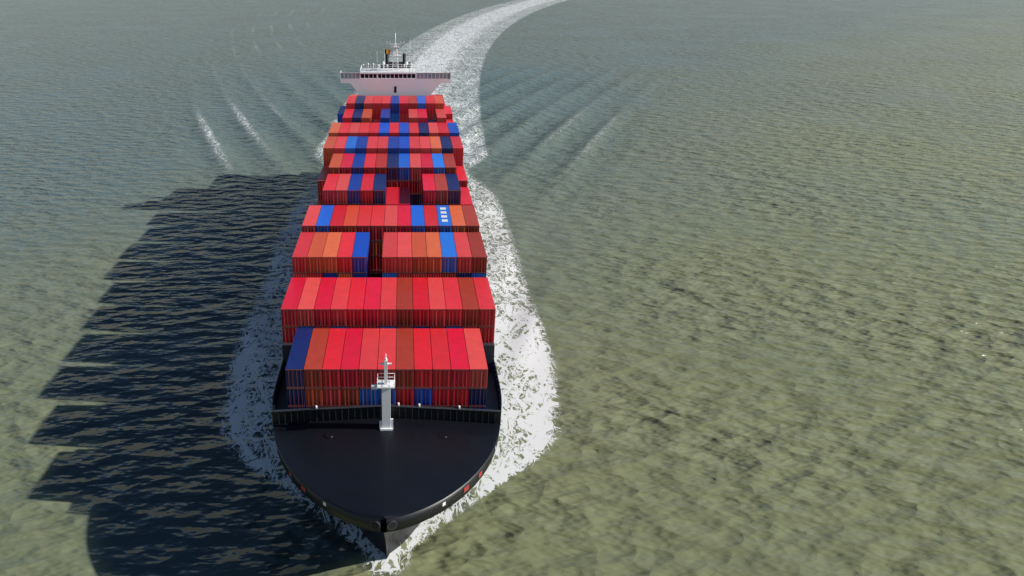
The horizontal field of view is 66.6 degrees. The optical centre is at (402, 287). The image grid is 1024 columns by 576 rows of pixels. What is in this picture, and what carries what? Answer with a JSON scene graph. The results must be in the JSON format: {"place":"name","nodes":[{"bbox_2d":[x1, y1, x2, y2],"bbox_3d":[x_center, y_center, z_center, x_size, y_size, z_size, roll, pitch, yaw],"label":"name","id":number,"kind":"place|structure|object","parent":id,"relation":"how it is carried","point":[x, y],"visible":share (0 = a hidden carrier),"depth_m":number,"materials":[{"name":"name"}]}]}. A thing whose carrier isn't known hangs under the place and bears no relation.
{"place":"outdoors","nodes":[
{"label":"outdoors","id":0,"kind":"place"},
{"bbox_2d":[0,0,1023,575],"bbox_3d":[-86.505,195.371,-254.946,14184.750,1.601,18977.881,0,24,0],"label":"sea","id":1,"kind":"structure","parent":0,"point":[754,274],"depth_m":195.76,"materials":[{"name":"liquid"}]},
{"bbox_2d":[271,33,501,557],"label":"container ship","id":2,"kind":"object","parent":1,"relation":"on","point":[387,401],"visible":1,"depth_m":115.05,"materials":[{"name":"metal"}]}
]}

